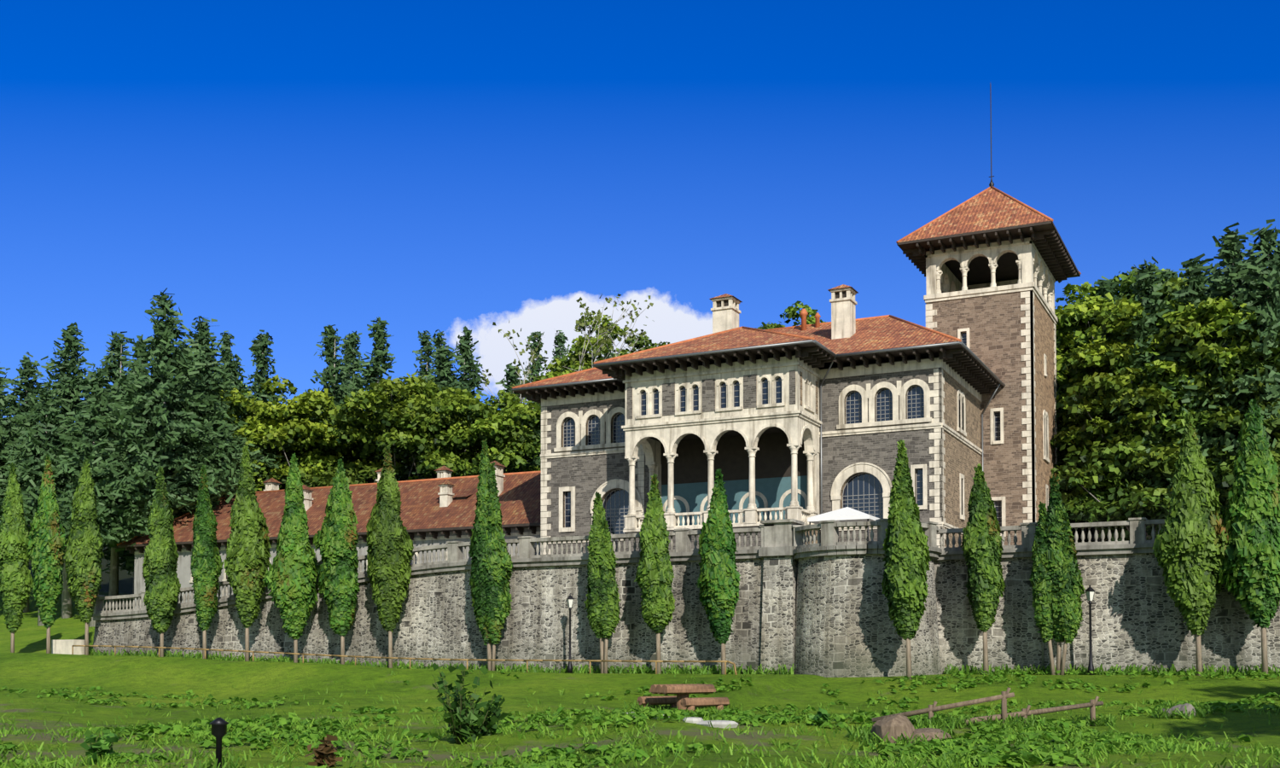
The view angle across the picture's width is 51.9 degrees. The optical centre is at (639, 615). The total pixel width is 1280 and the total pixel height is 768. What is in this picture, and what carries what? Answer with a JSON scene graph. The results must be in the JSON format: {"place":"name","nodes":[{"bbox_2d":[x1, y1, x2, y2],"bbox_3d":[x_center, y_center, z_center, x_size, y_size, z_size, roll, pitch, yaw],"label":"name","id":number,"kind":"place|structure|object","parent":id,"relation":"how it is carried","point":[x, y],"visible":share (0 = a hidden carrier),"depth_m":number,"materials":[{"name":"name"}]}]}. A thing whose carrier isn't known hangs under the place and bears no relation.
{"place":"outdoors","nodes":[
{"label":"outdoors","id":0,"kind":"place"},
{"bbox_2d":[133,526,541,608],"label":"building wall","id":1,"kind":"structure","parent":0,"point":[183,571],"depth_m":90.45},
{"bbox_2d":[116,460,541,547],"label":"roof","id":2,"kind":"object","parent":1,"relation":"on","point":[519,499],"visible":0.42,"depth_m":88.03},
{"bbox_2d":[125,226,1076,553],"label":"roof eaves","id":3,"kind":"object","parent":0,"point":[1049,246],"visible":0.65,"depth_m":73.66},
{"bbox_2d":[0,459,1279,767],"bbox_3d":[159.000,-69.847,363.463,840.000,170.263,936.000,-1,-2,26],"label":"terrain","id":4,"kind":"structure","parent":0,"point":[31,666],"depth_m":45.03,"materials":[{"name":"green plant"}]},
{"bbox_2d":[0,377,23,505],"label":"spruce","id":5,"kind":"object","parent":4,"relation":"on","point":[7,444],"visible":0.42,"depth_m":104.73,"materials":[{"name":"green plant"}]},
{"bbox_2d":[0,462,33,652],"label":"cypress tree","id":6,"kind":"object","parent":4,"relation":"on","point":[16,579],"visible":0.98,"depth_m":74.92,"materials":[{"name":"green plant"}]},
{"bbox_2d":[0,351,60,612],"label":"spruce","id":7,"kind":"object","parent":4,"relation":"on","point":[26,371],"visible":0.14,"depth_m":108.33,"materials":[{"name":"green plant"}]},
{"bbox_2d":[0,381,82,625],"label":"spruce","id":8,"kind":"object","parent":4,"relation":"on","point":[37,448],"visible":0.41,"depth_m":98.47,"materials":[{"name":"green plant"}]},
{"bbox_2d":[25,453,67,653],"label":"cypress tree","id":9,"kind":"object","parent":4,"relation":"on","point":[46,549],"visible":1,"depth_m":73.59,"materials":[{"name":"green plant"}]},
{"bbox_2d":[0,321,150,618],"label":"spruce","id":10,"kind":"object","parent":4,"relation":"on","point":[68,390],"visible":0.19,"depth_m":103.14,"materials":[{"name":"green plant"}]},
{"bbox_2d":[63,458,104,655],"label":"cypress tree","id":11,"kind":"object","parent":4,"relation":"on","point":[83,557],"visible":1,"depth_m":72.31,"materials":[{"name":"green plant"}]},
{"bbox_2d":[29,364,150,627],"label":"spruce","id":12,"kind":"object","parent":4,"relation":"on","point":[115,521],"visible":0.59,"depth_m":94.33,"materials":[{"name":"green plant"}]},
{"bbox_2d":[69,331,150,609],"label":"spruce","id":13,"kind":"object","parent":4,"relation":"on","point":[115,370],"visible":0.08,"depth_m":108.14,"materials":[{"name":"green plant"}]},
{"bbox_2d":[101,334,151,593],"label":"spruce","id":14,"kind":"object","parent":4,"relation":"on","point":[124,553],"visible":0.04,"depth_m":118.55,"materials":[{"name":"green plant"}]},
{"bbox_2d":[142,465,180,657],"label":"cypress tree","id":15,"kind":"object","parent":4,"relation":"on","point":[160,576],"visible":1,"depth_m":69.91,"materials":[{"name":"green plant"}]},
{"bbox_2d":[87,287,242,514],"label":"spruce","id":16,"kind":"object","parent":4,"relation":"on","point":[158,410],"visible":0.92,"depth_m":94.29,"materials":[{"name":"green plant"}]},
{"bbox_2d":[122,315,283,517],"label":"spruce","id":17,"kind":"object","parent":4,"relation":"on","point":[210,378],"visible":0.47,"depth_m":97.89,"materials":[{"name":"green plant"}]},
{"bbox_2d":[190,465,223,658],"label":"cypress tree","id":18,"kind":"object","parent":4,"relation":"on","point":[206,564],"visible":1,"depth_m":68.74,"materials":[{"name":"green plant"}]},
{"bbox_2d":[215,352,247,420],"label":"spruce","id":19,"kind":"object","parent":4,"relation":"on","point":[232,366],"visible":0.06,"depth_m":113.42,"materials":[{"name":"green plant"}]},
{"bbox_2d":[223,445,272,661],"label":"cypress tree","id":20,"kind":"object","parent":4,"relation":"on","point":[247,561],"visible":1,"depth_m":67.24,"materials":[{"name":"green plant"}]},
{"bbox_2d":[186,387,313,489],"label":"tree","id":21,"kind":"object","parent":4,"relation":"on","point":[245,407],"visible":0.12,"depth_m":103.24,"materials":[{"name":"green plant"}]},
{"bbox_2d":[239,329,288,405],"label":"spruce","id":22,"kind":"object","parent":4,"relation":"on","point":[260,349],"visible":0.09,"depth_m":113.22,"materials":[{"name":"green plant"}]},
{"bbox_2d":[232,406,349,491],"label":"tree","id":23,"kind":"object","parent":4,"relation":"on","point":[314,460],"visible":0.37,"depth_m":101.61,"materials":[{"name":"green plant"}]},
{"bbox_2d":[262,453,319,663],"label":"cypress tree","id":24,"kind":"object","parent":4,"relation":"on","point":[291,575],"visible":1,"depth_m":65.72,"materials":[{"name":"green plant"}]},
{"bbox_2d":[245,374,383,488],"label":"beech","id":25,"kind":"object","parent":4,"relation":"on","point":[314,432],"visible":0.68,"depth_m":100.83,"materials":[{"name":"green plant"}]},
{"bbox_2d":[281,324,354,488],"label":"spruce","id":26,"kind":"object","parent":4,"relation":"on","point":[330,375],"visible":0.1,"depth_m":111.15,"materials":[{"name":"green plant"}]},
{"bbox_2d":[313,458,360,664],"bbox_3d":[-14.964,-2.515,65.022,2.282,10.564,2.027,-1,-2,26],"label":"cypress tree","id":27,"kind":"object","parent":4,"relation":"on","point":[335,538],"visible":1,"depth_m":64.57,"materials":[{"name":"green plant"}]},
{"bbox_2d":[301,463,378,487],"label":"understory","id":28,"kind":"object","parent":4,"relation":"on","point":[328,481],"visible":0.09,"depth_m":98.61,"materials":[{"name":"green plant"}]},
{"bbox_2d":[335,331,365,430],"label":"spruce","id":29,"kind":"object","parent":4,"relation":"on","point":[352,352],"visible":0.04,"depth_m":152.89,"materials":[{"name":"green plant"}]},
{"bbox_2d":[337,316,420,482],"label":"spruce","id":30,"kind":"object","parent":4,"relation":"on","point":[370,374],"visible":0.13,"depth_m":107.64,"materials":[{"name":"green plant"}]},
{"bbox_2d":[365,445,413,668],"bbox_3d":[-12.256,-2.734,63.931,2.486,11.127,2.014,-1,-2,26],"label":"cypress tree","id":31,"kind":"object","parent":4,"relation":"on","point":[390,545],"visible":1,"depth_m":63.40,"materials":[{"name":"green plant"}]},
{"bbox_2d":[327,372,475,479],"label":"beech","id":32,"kind":"object","parent":4,"relation":"on","point":[383,392],"visible":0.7,"depth_m":97.65,"materials":[{"name":"green plant"}]},
{"bbox_2d":[71,645,737,674],"bbox_3d":[-13.469,2.093,63.155,38.973,1.550,0.090,-1,-2,26],"label":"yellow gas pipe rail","id":33,"kind":"object","parent":4,"relation":"on","point":[590,660],"visible":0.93,"depth_m":61.44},
{"bbox_2d":[392,330,436,479],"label":"spruce","id":34,"kind":"object","parent":4,"relation":"on","point":[427,344],"visible":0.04,"depth_m":143.38,"materials":[{"name":"green plant"}]},
{"bbox_2d":[92,558,763,674],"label":"retaining wall","id":35,"kind":"structure","parent":4,"relation":"on","point":[437,620],"depth_m":62.36,"materials":[{"name":"stone"}]},
{"bbox_2d":[93,523,773,620],"bbox_3d":[-12.610,-1.813,65.856,41.260,3.580,0.840,-1,-2,26],"label":"balustrade","id":36,"kind":"object","parent":35,"relation":"on","point":[683,551],"visible":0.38,"depth_m":62.22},
{"bbox_2d":[356,381,506,480],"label":"beech","id":37,"kind":"object","parent":4,"relation":"on","point":[403,434],"visible":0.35,"depth_m":97.63,"materials":[{"name":"green plant"}]},
{"bbox_2d":[404,343,462,480],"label":"spruce","id":38,"kind":"object","parent":4,"relation":"on","point":[445,375],"visible":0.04,"depth_m":110.78,"materials":[{"name":"green plant"}]},
{"bbox_2d":[443,325,487,398],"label":"spruce","id":39,"kind":"object","parent":4,"relation":"on","point":[466,362],"visible":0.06,"depth_m":106.39,"materials":[{"name":"green plant"}]},
{"bbox_2d":[415,389,541,478],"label":"tree","id":40,"kind":"object","parent":4,"relation":"on","point":[510,415],"visible":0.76,"depth_m":96.45,"materials":[{"name":"green plant"}]},
{"bbox_2d":[468,440,513,670],"bbox_3d":[-6.968,-2.677,61.399,1.753,11.096,2.472,2,-3,-39],"label":"cypress tree","id":41,"kind":"object","parent":4,"relation":"on","point":[491,567],"visible":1,"depth_m":60.88,"materials":[{"name":"green plant"}]},
{"bbox_2d":[456,419,541,476],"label":"tree","id":42,"kind":"object","parent":4,"relation":"on","point":[532,443],"visible":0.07,"depth_m":97.01,"materials":[{"name":"green plant"}]},
{"bbox_2d":[522,331,548,465],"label":"spruce","id":43,"kind":"object","parent":4,"relation":"on","point":[538,362],"visible":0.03,"depth_m":134.61,"materials":[{"name":"green plant"}]},
{"bbox_2d":[476,293,658,424],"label":"pale bare tree","id":44,"kind":"object","parent":4,"relation":"on","point":[608,328],"visible":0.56,"depth_m":101.22,"materials":[{"name":"green plant"}]},
{"bbox_2d":[541,310,627,378],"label":"beech","id":45,"kind":"object","parent":4,"relation":"on","point":[576,349],"visible":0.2,"depth_m":110.28,"materials":[{"name":"green plant"}]},
{"bbox_2d":[133,240,1058,582],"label":"castle stone trim","id":46,"kind":"structure","parent":4,"relation":"on","point":[774,474],"depth_m":70.19,"materials":[{"name":"stone"}]},
{"bbox_2d":[625,355,820,425],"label":"wall","id":47,"kind":"structure","parent":46,"relation":"attached to","point":[729,377],"depth_m":68.04,"materials":[{"name":"stone"}]},
{"bbox_2d":[625,415,820,464],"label":"arcade","id":48,"kind":"object","parent":46,"relation":"on","point":[794,426],"visible":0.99,"depth_m":68.31,"materials":[{"name":"stone"}]},
{"bbox_2d":[583,491,620,673],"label":"cypress tree","id":49,"kind":"object","parent":4,"relation":"on","point":[602,602],"visible":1,"depth_m":58.25,"materials":[{"name":"green plant"}]},
{"bbox_2d":[0,648,1279,767],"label":"meadow grass and weeds","id":50,"kind":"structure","parent":4,"relation":"on","point":[990,749],"depth_m":28.05,"materials":[{"name":"plant"}]},
{"bbox_2d":[634,473,674,674],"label":"cypress tree","id":51,"kind":"object","parent":4,"relation":"on","point":[654,577],"visible":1,"depth_m":56.91,"materials":[{"name":"green plant"}]},
{"bbox_2d":[637,683,729,715],"bbox_3d":[1.403,2.786,43.129,2.040,1.056,2.600,2,-3,-37],"label":"picnic table","id":52,"kind":"object","parent":4,"relation":"on","point":[682,700],"visible":0.77,"depth_m":42.71,"materials":[{"name":"brown wood"}]},
{"bbox_2d":[696,468,740,674],"bbox_3d":[3.372,-1.805,56.096,2.023,9.027,2.046,-1,-2,26],"label":"cypress tree","id":53,"kind":"object","parent":4,"relation":"on","point":[718,579],"visible":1,"depth_m":55.63,"materials":[{"name":"green plant"}]},
{"bbox_2d":[625,524,820,551],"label":"balustrade","id":54,"kind":"object","parent":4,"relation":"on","point":[747,535],"visible":0.07,"depth_m":68.23,"materials":[{"name":"stone"}]},
{"bbox_2d":[760,555,797,674],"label":"retaining wall","id":55,"kind":"structure","parent":4,"relation":"on","point":[780,574],"depth_m":56.23,"materials":[{"name":"stone"}]},
{"bbox_2d":[758,518,803,556],"bbox_3d":[6.159,-3.310,56.937,1.600,1.550,1.500,-1,-2,26],"label":"pedestal","id":56,"kind":"object","parent":55,"relation":"on","point":[778,538],"visible":0.86,"depth_m":56.38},
{"bbox_2d":[779,300,827,325],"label":"beech","id":57,"kind":"object","parent":4,"relation":"on","point":[791,312],"visible":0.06,"depth_m":108.01,"materials":[{"name":"green plant"}]},
{"bbox_2d":[794,554,941,677],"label":"retaining wall","id":58,"kind":"structure","parent":4,"relation":"on","point":[845,627],"depth_m":53.87,"materials":[{"name":"stone"}]},
{"bbox_2d":[791,518,942,560],"bbox_3d":[9.855,-3.159,55.228,6.475,1.430,3.698,0,-2,-8],"label":"balustrade","id":59,"kind":"object","parent":58,"relation":"on","point":[830,544],"visible":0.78,"depth_m":54.11,"materials":[{"name":"stone"}]},
{"bbox_2d":[881,439,930,679],"bbox_3d":[10.404,-2.107,51.495,2.032,9.606,2.327,-1,-2,26],"label":"cypress tree","id":60,"kind":"object","parent":4,"relation":"on","point":[906,559],"visible":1,"depth_m":50.98,"materials":[{"name":"green plant"}]},
{"bbox_2d":[871,715,951,744],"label":"boulders","id":61,"kind":"object","parent":4,"relation":"on","point":[895,726],"visible":0.52,"depth_m":27.16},
{"bbox_2d":[872,686,1014,724],"bbox_3d":[7.136,2.203,31.043,3.324,1.037,0.150,-1,-2,21],"label":"log rail","id":62,"kind":"object","parent":4,"relation":"on","point":[1003,697],"visible":0.8,"depth_m":30.85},
{"bbox_2d":[960,463,1006,674],"bbox_3d":[14.229,-1.843,54.496,1.948,8.991,1.763,1,-2,-31],"label":"cypress tree","id":63,"kind":"object","parent":4,"relation":"on","point":[981,545],"visible":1,"depth_m":54.06,"materials":[{"name":"green plant"}]},
{"bbox_2d":[961,696,1103,726],"bbox_3d":[9.434,2.366,31.256,4.920,0.847,0.207,1,-2,-33],"label":"log rail","id":64,"kind":"object","parent":4,"relation":"on","point":[1091,705],"visible":0.73,"depth_m":31.53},
{"bbox_2d":[1029,472,1085,674],"bbox_3d":[16.893,-1.584,53.204,2.172,8.402,1.596,-1,-2,26],"label":"cypress tree","id":65,"kind":"object","parent":4,"relation":"on","point":[1057,585],"visible":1,"depth_m":52.84,"materials":[{"name":"green plant"}]},
{"bbox_2d":[1056,335,1123,541],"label":"beech","id":66,"kind":"object","parent":4,"relation":"on","point":[1062,381],"visible":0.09,"depth_m":82.13,"materials":[{"name":"green plant"}]},
{"bbox_2d":[1054,292,1129,541],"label":"beech","id":67,"kind":"object","parent":4,"relation":"on","point":[1087,335],"visible":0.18,"depth_m":85.89,"materials":[{"name":"green plant"}]},
{"bbox_2d":[1055,302,1132,511],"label":"beech","id":68,"kind":"object","parent":4,"relation":"on","point":[1067,323],"visible":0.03,"depth_m":85.48,"materials":[{"name":"green plant"}]},
{"bbox_2d":[1070,275,1128,542],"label":"tree","id":69,"kind":"object","parent":4,"relation":"on","point":[1106,285],"visible":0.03,"depth_m":91.39,"materials":[{"name":"green plant"}]},
{"bbox_2d":[1049,372,1157,541],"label":"understory","id":70,"kind":"object","parent":4,"relation":"on","point":[1083,392],"visible":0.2,"depth_m":78.67,"materials":[{"name":"green plant"}]},
{"bbox_2d":[933,552,1279,675],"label":"retaining wall","id":71,"kind":"structure","parent":4,"relation":"on","point":[1137,618],"depth_m":53.60,"materials":[{"name":"stone"}]},
{"bbox_2d":[934,517,1165,560],"bbox_3d":[43.327,-3.615,42.182,69.110,1.430,0.840,-1,-2,26],"label":"balustrade","id":72,"kind":"object","parent":71,"relation":"on","point":[1137,543],"visible":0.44,"depth_m":54.01,"materials":[{"name":"stone"}]},
{"bbox_2d":[1047,414,1176,541],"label":"understory","id":73,"kind":"object","parent":4,"relation":"on","point":[1114,440],"visible":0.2,"depth_m":76.38,"materials":[{"name":"green plant"}]},
{"bbox_2d":[1054,294,1179,419],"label":"beech","id":74,"kind":"object","parent":4,"relation":"on","point":[1090,358],"visible":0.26,"depth_m":78.39,"materials":[{"name":"green plant"}]},
{"bbox_2d":[1054,268,1183,392],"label":"beech","id":75,"kind":"object","parent":4,"relation":"on","point":[1086,288],"visible":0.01,"depth_m":91.94,"materials":[{"name":"green plant"}]},
{"bbox_2d":[1059,388,1182,472],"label":"tree","id":76,"kind":"object","parent":4,"relation":"on","point":[1072,461],"visible":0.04,"depth_m":77.65,"materials":[{"name":"green plant"}]},
{"bbox_2d":[1049,342,1196,476],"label":"beech","id":77,"kind":"object","parent":4,"relation":"on","point":[1102,405],"visible":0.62,"depth_m":76.64,"materials":[{"name":"green plant"}]},
{"bbox_2d":[1079,256,1186,541],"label":"spruce","id":78,"kind":"object","parent":4,"relation":"on","point":[1151,300],"visible":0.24,"depth_m":77.41,"materials":[{"name":"green plant"}]},
{"bbox_2d":[1059,435,1215,538],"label":"understory","id":79,"kind":"object","parent":4,"relation":"on","point":[1093,512],"visible":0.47,"depth_m":76.09,"materials":[{"name":"green plant"}]},
{"bbox_2d":[1088,296,1194,424],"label":"beech","id":80,"kind":"object","parent":4,"relation":"on","point":[1115,372],"visible":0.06,"depth_m":78.03,"materials":[{"name":"green plant"}]},
{"bbox_2d":[1111,264,1183,298],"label":"beech","id":81,"kind":"object","parent":4,"relation":"on","point":[1123,287],"visible":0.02,"depth_m":91.98,"materials":[{"name":"green plant"}]},
{"bbox_2d":[1108,436,1233,521],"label":"tree","id":82,"kind":"object","parent":4,"relation":"on","point":[1145,464],"visible":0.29,"depth_m":74.09,"materials":[{"name":"green plant"}]},
{"bbox_2d":[1130,316,1236,424],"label":"tree","id":83,"kind":"object","parent":4,"relation":"on","point":[1179,329],"visible":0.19,"depth_m":75.35,"materials":[{"name":"green plant"}]},
{"bbox_2d":[1136,366,1236,446],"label":"tree","id":84,"kind":"object","parent":4,"relation":"on","point":[1179,424],"visible":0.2,"depth_m":74.85,"materials":[{"name":"green plant"}]},
{"bbox_2d":[1141,253,1237,535],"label":"spruce","id":85,"kind":"object","parent":4,"relation":"on","point":[1196,277],"visible":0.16,"depth_m":76.21,"materials":[{"name":"green plant"}]},
{"bbox_2d":[1152,412,1230,675],"bbox_3d":[21.342,-2.700,50.798,2.996,10.446,2.552,0,-2,-3],"label":"thuja","id":86,"kind":"object","parent":4,"relation":"on","point":[1189,545],"visible":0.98,"depth_m":50.30,"materials":[{"name":"green plant"}]},
{"bbox_2d":[1154,453,1236,493],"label":"understory","id":87,"kind":"object","parent":4,"relation":"on","point":[1227,480],"visible":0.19,"depth_m":72.42,"materials":[{"name":"green plant"}]},
{"bbox_2d":[1134,295,1279,407],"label":"beech","id":88,"kind":"object","parent":4,"relation":"on","point":[1206,309],"visible":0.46,"depth_m":74.36,"materials":[{"name":"green plant"}]},
{"bbox_2d":[1156,325,1279,421],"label":"tree","id":89,"kind":"object","parent":4,"relation":"on","point":[1197,353],"visible":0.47,"depth_m":73.54,"materials":[{"name":"green plant"}]},
{"bbox_2d":[1158,221,1279,517],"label":"spruce","id":90,"kind":"object","parent":4,"relation":"on","point":[1231,255],"visible":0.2,"depth_m":74.56,"materials":[{"name":"green plant"}]},
{"bbox_2d":[1178,218,1279,456],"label":"spruce","id":91,"kind":"object","parent":4,"relation":"on","point":[1265,285],"visible":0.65,"depth_m":73.32,"materials":[{"name":"green plant"}]},
{"bbox_2d":[1194,335,1279,438],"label":"tree","id":92,"kind":"object","parent":4,"relation":"on","point":[1253,355],"visible":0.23,"depth_m":73.11,"materials":[{"name":"green plant"}]},
{"bbox_2d":[1197,380,1279,462],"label":"beech","id":93,"kind":"object","parent":4,"relation":"on","point":[1238,417],"visible":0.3,"depth_m":72.54,"materials":[{"name":"green plant"}]},
{"bbox_2d":[1217,398,1279,674],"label":"thuja","id":94,"kind":"object","parent":4,"relation":"on","point":[1249,574],"visible":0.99,"depth_m":49.40,"materials":[{"name":"green plant"}]},
{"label":"terrace paving","id":95,"kind":"structure","parent":4,"relation":"on","visible":0},
{"bbox_2d":[807,506,879,541],"bbox_3d":[9.883,-3.870,62.543,3.000,2.600,3.000,-1,-2,26],"label":"terrace canopy tent","id":96,"kind":"object","parent":95,"relation":"on","point":[846,514],"visible":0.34,"depth_m":61.57,"materials":[{"name":"white fabric"}]},
{"bbox_2d":[0,0,1279,422],"label":"sky","id":97,"kind":"structure","parent":0,"point":[288,170],"materials":[{"name":"blue"}]},
{"bbox_2d":[541,356,981,554],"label":"building wall","id":98,"kind":"structure","parent":0,"point":[586,476],"depth_m":69.06,"materials":[{"name":"stone"}]},
{"bbox_2d":[410,331,1001,564],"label":"window frames","id":99,"kind":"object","parent":98,"relation":"in","point":[863,492],"depth_m":68.72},
{"bbox_2d":[512,284,1002,395],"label":"roof","id":100,"kind":"structure","parent":98,"relation":"on","point":[881,332],"depth_m":69.60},
{"bbox_2d":[263,287,857,511],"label":"chimneys","id":101,"kind":"object","parent":100,"relation":"on","point":[726,311],"visible":0.6,"depth_m":73.55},
{"bbox_2d":[511,339,1005,513],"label":"castle gutters","id":102,"kind":"object","parent":100,"relation":"attached to","point":[968,349],"visible":0.85,"depth_m":68.13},
{"bbox_2d":[926,290,1055,545],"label":"castle tower","id":103,"kind":"structure","parent":0,"point":[994,324],"depth_m":75.07,"materials":[{"name":"stone"}]},
{"bbox_2d":[925,237,1054,313],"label":"belfry arcade","id":104,"kind":"object","parent":103,"relation":"on","point":[953,283],"visible":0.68,"depth_m":76.68},
{"bbox_2d":[896,186,1081,292],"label":"tower roof","id":105,"kind":"structure","parent":104,"relation":"on","point":[989,212],"depth_m":76.45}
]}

